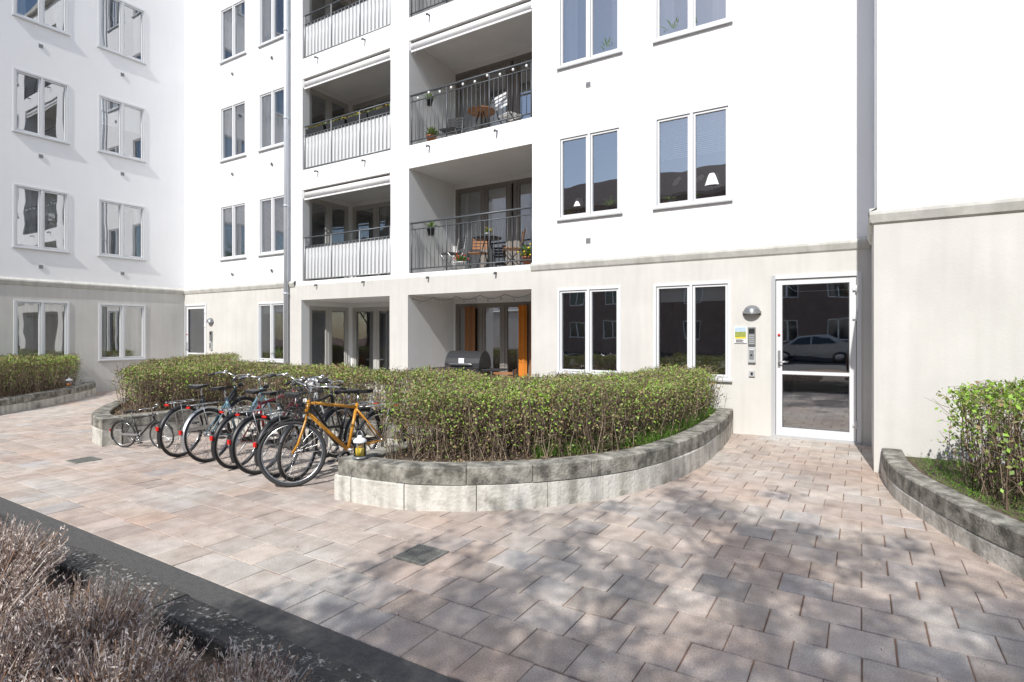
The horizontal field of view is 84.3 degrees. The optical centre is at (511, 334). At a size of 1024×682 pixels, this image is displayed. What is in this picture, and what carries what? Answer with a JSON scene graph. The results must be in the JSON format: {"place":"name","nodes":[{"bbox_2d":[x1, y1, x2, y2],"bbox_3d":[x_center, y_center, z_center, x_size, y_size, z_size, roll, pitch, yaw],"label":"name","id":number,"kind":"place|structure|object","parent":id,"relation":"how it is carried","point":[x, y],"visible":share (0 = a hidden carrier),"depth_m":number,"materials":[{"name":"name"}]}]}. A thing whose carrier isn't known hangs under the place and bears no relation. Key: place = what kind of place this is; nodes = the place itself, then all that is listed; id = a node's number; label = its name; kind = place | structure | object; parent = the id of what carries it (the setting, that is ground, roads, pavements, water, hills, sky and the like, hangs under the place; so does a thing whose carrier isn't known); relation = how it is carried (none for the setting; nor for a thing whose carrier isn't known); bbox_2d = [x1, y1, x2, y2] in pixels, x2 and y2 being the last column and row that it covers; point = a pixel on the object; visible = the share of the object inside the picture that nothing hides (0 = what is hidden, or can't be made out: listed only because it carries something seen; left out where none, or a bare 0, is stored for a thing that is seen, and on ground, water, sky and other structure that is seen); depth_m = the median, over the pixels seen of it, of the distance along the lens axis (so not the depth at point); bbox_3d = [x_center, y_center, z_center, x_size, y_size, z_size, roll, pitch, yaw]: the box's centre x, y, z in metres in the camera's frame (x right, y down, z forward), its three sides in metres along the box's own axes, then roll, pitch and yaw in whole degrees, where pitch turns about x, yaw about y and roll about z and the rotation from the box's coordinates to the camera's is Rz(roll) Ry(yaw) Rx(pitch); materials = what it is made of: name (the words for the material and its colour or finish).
{"place":"outdoors","nodes":[
{"label":"outdoors","id":0,"kind":"place"},
{"bbox_2d":[0,389,1023,681],"bbox_3d":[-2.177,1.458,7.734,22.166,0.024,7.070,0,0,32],"label":"paving","id":1,"kind":"structure","parent":0,"point":[276,531],"depth_m":3.58,"materials":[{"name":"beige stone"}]},
{"bbox_2d":[0,381,95,413],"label":"corner planter","id":2,"kind":"object","parent":1,"relation":"on","point":[23,402],"visible":0.96,"depth_m":11.46,"materials":[{"name":"concrete"}]},
{"bbox_2d":[0,352,82,397],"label":"hedge","id":3,"kind":"object","parent":2,"relation":"on","point":[12,375],"visible":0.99,"depth_m":11.90,"materials":[{"name":"green plant"}]},
{"bbox_2d":[65,376,72,387],"bbox_3d":[-9.787,1.047,12.509,0.136,0.256,0.136,0,0,32],"label":"candle lantern","id":4,"kind":"object","parent":2,"relation":"on","point":[68,385],"visible":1,"depth_m":12.47,"materials":[{"name":"grey"}]},
{"bbox_2d":[66,456,101,463],"bbox_3d":[-4.916,1.456,6.503,0.260,0.029,0.260,0,0,32],"label":"drain cover","id":5,"kind":"object","parent":1,"relation":"on","point":[84,459],"visible":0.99,"depth_m":6.51,"materials":[{"name":"metal"}]},
{"bbox_2d":[109,404,173,448],"bbox_3d":[-4.696,1.172,7.170,0.921,0.564,0.314,0,6,10],"label":"child bicycle","id":6,"kind":"object","parent":1,"relation":"on","point":[134,434],"visible":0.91,"depth_m":7.17,"materials":[{"name":"black metal"}]},
{"bbox_2d":[155,370,258,456],"bbox_3d":[-3.752,0.967,7.130,0.544,0.976,1.595,4,1,18],"label":"bicycle","id":7,"kind":"object","parent":1,"relation":"on","point":[168,415],"visible":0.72,"depth_m":6.86,"materials":[{"name":"black metal"}]},
{"bbox_2d":[179,373,285,462],"bbox_3d":[-3.261,0.969,6.846,0.545,0.969,1.588,-4,-2,24],"label":"bicycle","id":8,"kind":"object","parent":1,"relation":"on","point":[183,433],"visible":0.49,"depth_m":6.54,"materials":[{"name":"metal"}]},
{"bbox_2d":[210,372,322,468],"bbox_3d":[-2.800,0.961,6.536,0.543,0.985,1.584,4,2,23],"label":"bicycle","id":9,"kind":"object","parent":1,"relation":"on","point":[214,438],"visible":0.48,"depth_m":6.18,"materials":[{"name":"metal"}]},
{"bbox_2d":[227,376,343,474],"bbox_3d":[-2.408,0.969,6.279,0.545,0.970,1.590,-3,-2,29],"label":"bicycle","id":10,"kind":"object","parent":1,"relation":"on","point":[240,426],"visible":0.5,"depth_m":5.93,"materials":[{"name":"black metal"}]},
{"bbox_2d":[305,378,319,391],"bbox_3d":[-2.358,0.577,6.637,0.173,0.170,0.122,13,-31,31],"label":"bicycle helmet","id":11,"kind":"object","parent":10,"relation":"attached to","point":[317,384],"visible":0.2,"depth_m":6.61,"materials":[{"name":"white paint"}]},
{"bbox_2d":[253,375,359,476],"bbox_3d":[-2.216,0.963,6.199,0.545,0.982,1.590,3,1,21],"label":"bicycle","id":12,"kind":"object","parent":1,"relation":"on","point":[329,412],"visible":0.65,"depth_m":6.00,"materials":[{"name":"black metal"}]},
{"bbox_2d":[276,382,382,481],"bbox_3d":[-1.920,0.969,6.057,0.545,0.970,1.590,2,1,26],"label":"bicycle","id":13,"kind":"object","parent":1,"relation":"on","point":[287,431],"visible":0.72,"depth_m":5.72,"materials":[{"name":"black metal"}]},
{"bbox_2d":[257,378,406,486],"bbox_3d":[-1.698,0.938,5.766,0.530,1.026,1.603,-7,-5,42],"label":"bicycle","id":14,"kind":"object","parent":1,"relation":"on","point":[318,434],"visible":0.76,"depth_m":5.52,"materials":[{"name":"orange metal"}]},
{"bbox_2d":[91,382,732,511],"bbox_3d":[-3.547,1.278,9.377,12.913,0.384,5.413,0,0,32],"label":"hedge planter","id":15,"kind":"object","parent":1,"relation":"on","point":[376,478],"visible":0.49,"depth_m":4.91,"materials":[{"name":"concrete"}]},
{"bbox_2d":[264,359,299,399],"bbox_3d":[-4.600,0.973,11.507,1.308,0.954,1.390,0,0,-31],"label":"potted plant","id":16,"kind":"object","parent":15,"relation":"on","point":[282,380],"visible":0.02,"depth_m":11.36,"materials":[{"name":"plant"}]},
{"bbox_2d":[109,351,517,426],"bbox_3d":[-4.790,0.779,9.676,3.755,0.802,11.072,0,0,-44],"label":"hedge","id":17,"kind":"object","parent":15,"relation":"on","point":[150,376],"visible":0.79,"depth_m":8.31,"materials":[{"name":"green plant"}]},
{"bbox_2d":[352,430,367,459],"bbox_3d":[-1.332,0.965,4.960,0.130,0.244,0.130,0,0,32],"label":"candle lantern","id":18,"kind":"object","parent":15,"relation":"on","point":[359,453],"visible":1,"depth_m":4.94,"materials":[{"name":"grey"}]},
{"bbox_2d":[112,395,714,461],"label":"leaf litter","id":19,"kind":"object","parent":15,"relation":"on","point":[394,457],"visible":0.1,"depth_m":5.42,"materials":[{"name":"brown plant"}]},
{"bbox_2d":[362,362,728,461],"bbox_3d":[0.885,0.785,6.699,2.528,0.779,5.226,0,0,32],"label":"hedge","id":20,"kind":"object","parent":15,"relation":"on","point":[529,406],"visible":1,"depth_m":5.42,"materials":[{"name":"green plant"}]},
{"bbox_2d":[530,403,718,458],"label":"grass","id":21,"kind":"structure","parent":15,"relation":"on","point":[657,437],"depth_m":5.87,"materials":[{"name":"green plant"}]},
{"bbox_2d":[393,544,448,566],"bbox_3d":[-0.595,1.456,3.717,0.260,0.029,0.260,0,0,32],"label":"drain cover","id":22,"kind":"object","parent":1,"relation":"on","point":[421,555],"visible":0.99,"depth_m":3.70,"materials":[{"name":"metal"}]},
{"bbox_2d":[433,351,506,407],"bbox_3d":[-0.785,0.870,9.909,1.339,1.161,0.561,0,0,23],"label":"barbecue grill","id":23,"kind":"object","parent":1,"relation":"on","point":[476,361],"visible":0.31,"depth_m":9.75,"materials":[{"name":"black metal"}]},
{"bbox_2d":[492,371,513,379],"bbox_3d":[-0.149,1.057,9.871,0.390,0.800,0.469,0,0,-3],"label":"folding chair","id":24,"kind":"object","parent":1,"relation":"on","point":[502,373],"visible":0.12,"depth_m":10.09,"materials":[{"name":"brown wood"}]},
{"bbox_2d":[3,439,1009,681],"bbox_3d":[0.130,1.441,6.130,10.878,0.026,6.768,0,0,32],"label":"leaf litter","id":25,"kind":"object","parent":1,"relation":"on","point":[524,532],"visible":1,"depth_m":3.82,"materials":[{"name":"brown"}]},
{"bbox_2d":[881,448,1023,579],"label":"side planter","id":26,"kind":"object","parent":1,"relation":"on","point":[993,534],"visible":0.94,"depth_m":4.08,"materials":[{"name":"concrete"}]},
{"bbox_2d":[924,377,1023,509],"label":"shrub","id":27,"kind":"object","parent":26,"relation":"on","point":[991,395],"visible":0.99,"depth_m":4.39,"materials":[{"name":"green plant"}]},
{"bbox_2d":[906,454,1023,520],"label":"grass","id":28,"kind":"structure","parent":0,"point":[950,473],"depth_m":4.76,"materials":[{"name":"green plant"}]},
{"label":"ground","id":29,"kind":"structure","parent":0,"visible":0},
{"bbox_2d":[0,513,382,681],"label":"front planter","id":30,"kind":"object","parent":29,"relation":"on","point":[204,623],"visible":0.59,"depth_m":2.46,"materials":[{"name":"soil"}]},
{"bbox_2d":[3,670,57,681],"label":"dry lavender shrub","id":31,"kind":"object","parent":30,"relation":"on","point":[8,679],"visible":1,"depth_m":1.64,"materials":[{"name":"brown plant"}]},
{"bbox_2d":[0,512,71,601],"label":"dry lavender shrub","id":32,"kind":"object","parent":30,"relation":"on","point":[9,545],"visible":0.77,"depth_m":2.82,"materials":[{"name":"brown plant"}]},
{"bbox_2d":[0,549,72,634],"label":"dry lavender shrub","id":33,"kind":"object","parent":30,"relation":"on","point":[17,586],"visible":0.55,"depth_m":2.37,"materials":[{"name":"brown plant"}]},
{"bbox_2d":[0,602,107,681],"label":"dry lavender shrub","id":34,"kind":"object","parent":30,"relation":"on","point":[10,645],"visible":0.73,"depth_m":1.89,"materials":[{"name":"brown plant"}]},
{"bbox_2d":[0,567,177,681],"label":"dry lavender shrub","id":35,"kind":"object","parent":30,"relation":"on","point":[90,622],"visible":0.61,"depth_m":2.11,"materials":[{"name":"brown plant"}]},
{"bbox_2d":[32,622,220,681],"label":"dry lavender shrub","id":36,"kind":"object","parent":30,"relation":"on","point":[119,670],"visible":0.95,"depth_m":1.84,"materials":[{"name":"brown plant"}]},
{"bbox_2d":[176,636,312,681],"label":"dry lavender shrub","id":37,"kind":"object","parent":30,"relation":"on","point":[235,674],"visible":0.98,"depth_m":1.82,"materials":[{"name":"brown plant"}]},
{"bbox_2d":[0,497,459,681],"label":"paved edge strip","id":38,"kind":"object","parent":29,"relation":"on","point":[379,664],"visible":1,"depth_m":2.97,"materials":[{"name":"grey concrete"}]},
{"bbox_2d":[17,0,848,430],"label":"interiors","id":39,"kind":"structure","parent":29,"relation":"on","point":[815,326],"depth_m":12.89,"materials":[{"name":"black"}]},
{"bbox_2d":[270,344,282,358],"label":"potted plant","id":40,"kind":"object","parent":39,"relation":"on","point":[280,351],"visible":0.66,"depth_m":13.93,"materials":[{"name":"green plant"}]},
{"bbox_2d":[565,208,572,214],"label":"potted plant","id":41,"kind":"object","parent":39,"relation":"on","point":[569,211],"visible":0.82,"depth_m":9.83,"materials":[{"name":"green plant"}]},
{"bbox_2d":[569,359,576,368],"bbox_3d":[1.056,0.532,9.797,0.136,0.216,0.136,0,0,32],"label":"table lamp","id":42,"kind":"object","parent":39,"relation":"on","point":[572,361],"visible":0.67,"depth_m":9.75,"materials":[{"name":"grey"}]},
{"bbox_2d":[573,198,583,212],"bbox_3d":[1.151,-2.175,9.761,0.196,0.310,0.196,0,0,32],"label":"table lamp","id":43,"kind":"object","parent":39,"relation":"on","point":[578,203],"visible":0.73,"depth_m":9.71,"materials":[{"name":"grey fabric"}]},
{"bbox_2d":[601,37,616,51],"bbox_3d":[1.620,-4.805,9.479,0.361,0.309,0.410,0,0,-4],"label":"potted plant","id":44,"kind":"object","parent":39,"relation":"on","point":[607,47],"visible":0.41,"depth_m":9.42,"materials":[{"name":"green plant"}]},
{"bbox_2d":[604,198,616,209],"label":"potted plant","id":45,"kind":"object","parent":39,"relation":"on","point":[611,204],"visible":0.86,"depth_m":9.41,"materials":[{"name":"green plant"}]},
{"bbox_2d":[660,194,669,202],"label":"potted plant","id":46,"kind":"object","parent":39,"relation":"on","point":[664,198],"visible":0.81,"depth_m":8.97,"materials":[{"name":"green plant"}]},
{"bbox_2d":[659,18,683,32],"bbox_3d":[2.531,-4.817,8.861,0.419,0.334,0.361,0,0,32],"label":"potted plant","id":47,"kind":"object","parent":39,"relation":"on","point":[674,27],"visible":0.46,"depth_m":8.86,"materials":[{"name":"green plant"}]},
{"bbox_2d":[665,177,680,201],"bbox_3d":[2.525,-2.241,8.913,0.283,0.441,0.273,0,0,32],"label":"orchid","id":48,"kind":"object","parent":39,"relation":"on","point":[675,183],"visible":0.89,"depth_m":8.87,"materials":[{"name":"plant"}]},
{"bbox_2d":[686,174,703,198],"bbox_3d":[2.822,-2.233,8.729,0.283,0.426,0.273,0,0,32],"label":"orchid","id":49,"kind":"object","parent":39,"relation":"on","point":[699,177],"visible":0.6,"depth_m":8.69,"materials":[{"name":"grey plant"}]},
{"bbox_2d":[704,173,721,196],"bbox_3d":[3.048,-2.223,8.590,0.255,0.405,0.255,0,0,32],"label":"table lamp","id":50,"kind":"object","parent":39,"relation":"on","point":[712,181],"visible":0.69,"depth_m":8.52,"materials":[{"name":"grey fabric"}]},
{"bbox_2d":[719,360,724,374],"bbox_3d":[3.183,0.518,8.483,0.153,0.243,0.153,0,0,32],"label":"table lamp","id":51,"kind":"object","parent":39,"relation":"on","point":[722,363],"visible":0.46,"depth_m":8.45,"materials":[{"name":"grey"}]},
{"bbox_2d":[0,0,1023,472],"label":"walls","id":52,"kind":"structure","parent":29,"relation":"on","point":[878,144],"depth_m":9.33,"materials":[{"name":"white paint"}]},
{"bbox_2d":[206,318,213,322],"bbox_3d":[-8.188,-0.370,15.289,0.250,0.139,0.121,0,0,32],"label":"wall lamp","id":53,"kind":"object","parent":52,"relation":"attached to","point":[209,320],"visible":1,"depth_m":15.25,"materials":[{"name":"grey metal"}]},
{"bbox_2d":[209,331,211,340],"bbox_3d":[-8.148,0.050,15.315,0.100,0.260,0.034,0,0,32],"label":"intercom","id":54,"kind":"object","parent":52,"relation":"attached to","point":[210,335],"depth_m":15.29,"materials":[{"name":"grey metal"}]},
{"bbox_2d":[283,0,531,364],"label":"railings and downpipe","id":55,"kind":"object","parent":52,"relation":"attached to","point":[368,256],"visible":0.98,"depth_m":12.56,"materials":[{"name":"grey metal"}]},
{"bbox_2d":[306,122,327,135],"bbox_3d":[-4.590,-4.834,13.316,0.632,0.269,0.231,0,0,32],"label":"flower box","id":56,"kind":"object","parent":55,"relation":"attached to","point":[317,128],"visible":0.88,"depth_m":13.23,"materials":[{"name":"black plastic"}]},
{"bbox_2d":[326,116,347,130],"bbox_3d":[-3.964,-4.839,12.953,0.719,0.277,0.247,0,0,32],"label":"flower box","id":57,"kind":"object","parent":55,"relation":"attached to","point":[341,121],"visible":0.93,"depth_m":12.87,"materials":[{"name":"black plastic"}]},
{"bbox_2d":[347,108,370,124],"bbox_3d":[-3.401,-4.838,12.596,0.686,0.276,0.235,0,0,32],"label":"flower box","id":58,"kind":"object","parent":55,"relation":"attached to","point":[355,117],"visible":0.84,"depth_m":12.52,"materials":[{"name":"black plastic"}]},
{"bbox_2d":[368,104,389,118],"bbox_3d":[-2.866,-4.838,12.245,0.666,0.277,0.215,0,0,32],"label":"flower box","id":59,"kind":"object","parent":55,"relation":"attached to","point":[385,108],"visible":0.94,"depth_m":12.18,"materials":[{"name":"black plastic"}]},
{"bbox_2d":[423,219,436,235],"bbox_3d":[-1.749,-2.278,12.029,0.385,0.356,0.340,0,0,32],"label":"hanging planter","id":60,"kind":"object","parent":55,"relation":"hanging from","point":[432,229],"visible":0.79,"depth_m":11.99,"materials":[{"name":"black plastic"}]},
{"bbox_2d":[425,93,435,105],"bbox_3d":[-1.737,-4.996,12.014,0.325,0.292,0.275,0,0,32],"label":"hanging planter","id":61,"kind":"object","parent":55,"relation":"hanging from","point":[428,100],"visible":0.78,"depth_m":11.96,"materials":[{"name":"black plastic"}]},
{"bbox_2d":[424,126,439,140],"bbox_3d":[-1.620,-4.073,11.630,0.399,0.376,0.380,0,0,45],"label":"potted plant","id":62,"kind":"object","parent":52,"relation":"on","point":[432,134],"visible":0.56,"depth_m":11.52,"materials":[{"name":"green plant"}]},
{"bbox_2d":[12,0,861,444],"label":"window and door frames","id":63,"kind":"structure","parent":52,"relation":"attached to","point":[778,362],"depth_m":12.22,"materials":[{"name":"white"}]},
{"bbox_2d":[439,117,462,137],"bbox_3d":[-1.296,-4.278,11.994,0.390,0.800,0.469,0,0,20],"label":"folding chair","id":64,"kind":"object","parent":52,"relation":"on","point":[456,125],"visible":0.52,"depth_m":12.14,"materials":[{"name":"silver metal"}]},
{"bbox_2d":[441,235,466,270],"bbox_3d":[-1.234,-1.648,11.777,0.469,0.800,0.390,0,0,-30],"label":"folding chair","id":65,"kind":"object","parent":52,"relation":"on","point":[458,246],"visible":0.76,"depth_m":11.83,"materials":[{"name":"silver metal"}]},
{"bbox_2d":[454,253,468,269],"bbox_3d":[-0.986,-1.428,11.188,0.292,0.347,0.348,0,0,3],"label":"potted plant","id":66,"kind":"object","parent":52,"relation":"on","point":[459,260],"visible":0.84,"depth_m":11.13,"materials":[{"name":"green plant"}]},
{"bbox_2d":[412,293,530,303],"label":"string lights","id":67,"kind":"object","parent":52,"relation":"attached to","point":[472,298],"visible":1,"depth_m":10.85,"materials":[{"name":"black plastic"}]},
{"bbox_2d":[416,63,527,99],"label":"string lights","id":68,"kind":"object","parent":52,"relation":"attached to","point":[487,75],"visible":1,"depth_m":10.83,"materials":[{"name":"white plastic"}]},
{"bbox_2d":[468,237,488,268],"bbox_3d":[-0.695,-1.648,11.739,0.390,0.800,0.469,0,0,9],"label":"folding chair","id":69,"kind":"object","parent":52,"relation":"on","point":[474,242],"visible":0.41,"depth_m":11.90,"materials":[{"name":"brown wood"}]},
{"bbox_2d":[468,106,494,130],"bbox_3d":[-0.623,-4.216,11.551,0.570,0.668,0.570,0,0,32],"label":"round table","id":70,"kind":"object","parent":52,"relation":"on","point":[475,111],"visible":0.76,"depth_m":11.51,"materials":[{"name":"brown wood"}]},
{"bbox_2d":[473,235,501,267],"bbox_3d":[-0.489,-1.586,11.292,0.570,0.668,0.570,0,0,32],"label":"round table","id":71,"kind":"object","parent":52,"relation":"on","point":[486,238],"visible":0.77,"depth_m":11.25,"materials":[{"name":"black metal"}]},
{"bbox_2d":[483,227,491,234],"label":"potted plant","id":72,"kind":"object","parent":71,"relation":"on","point":[487,231],"visible":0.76,"depth_m":11.26,"materials":[{"name":"green plant"}]},
{"bbox_2d":[494,91,522,123],"bbox_3d":[-0.047,-4.278,11.168,0.469,0.800,0.390,0,0,-39],"label":"folding chair","id":73,"kind":"object","parent":52,"relation":"on","point":[503,116],"visible":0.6,"depth_m":11.08,"materials":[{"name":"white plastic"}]},
{"bbox_2d":[502,228,525,265],"bbox_3d":[0.013,-1.648,11.117,0.469,0.800,0.390,0,0,-7],"label":"folding chair","id":74,"kind":"object","parent":52,"relation":"on","point":[515,248],"visible":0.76,"depth_m":10.96,"materials":[{"name":"brown wood"}]},
{"bbox_2d":[514,243,530,264],"bbox_3d":[0.258,-1.473,10.450,0.467,0.437,0.461,0,0,-42],"label":"potted plant","id":75,"kind":"object","parent":52,"relation":"on","point":[528,255],"visible":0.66,"depth_m":10.38,"materials":[{"name":"green plant"}]},
{"bbox_2d":[734,327,746,342],"bbox_3d":[3.327,0.010,8.241,0.170,0.240,0.017,0,0,32],"label":"notice sign","id":76,"kind":"object","parent":52,"relation":"attached to","point":[740,334],"visible":1,"depth_m":8.23,"materials":[{"name":"white paper"}]},
{"bbox_2d":[743,305,760,314],"bbox_3d":[3.429,-0.350,8.114,0.250,0.139,0.121,0,0,32],"label":"wall lamp","id":77,"kind":"object","parent":52,"relation":"attached to","point":[751,310],"visible":1,"depth_m":8.09,"materials":[{"name":"grey metal"}]},
{"bbox_2d":[748,327,755,344],"bbox_3d":[3.453,0.030,8.150,0.100,0.260,0.034,0,0,32],"label":"door intercom","id":78,"kind":"object","parent":52,"relation":"attached to","point":[751,335],"depth_m":8.13,"materials":[{"name":"grey metal"}]},
{"bbox_2d":[748,347,755,362],"bbox_3d":[3.448,0.300,8.143,0.100,0.220,0.050,0,0,32],"label":"key box","id":79,"kind":"object","parent":52,"relation":"attached to","point":[751,354],"visible":1,"depth_m":8.13,"materials":[{"name":"grey metal"}]},
{"bbox_2d":[749,371,754,376],"bbox_3d":[3.455,0.570,8.153,0.080,0.080,0.026,0,0,32],"label":"door switch","id":80,"kind":"object","parent":52,"relation":"attached to","point":[751,373],"depth_m":8.14,"materials":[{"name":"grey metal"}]}
]}

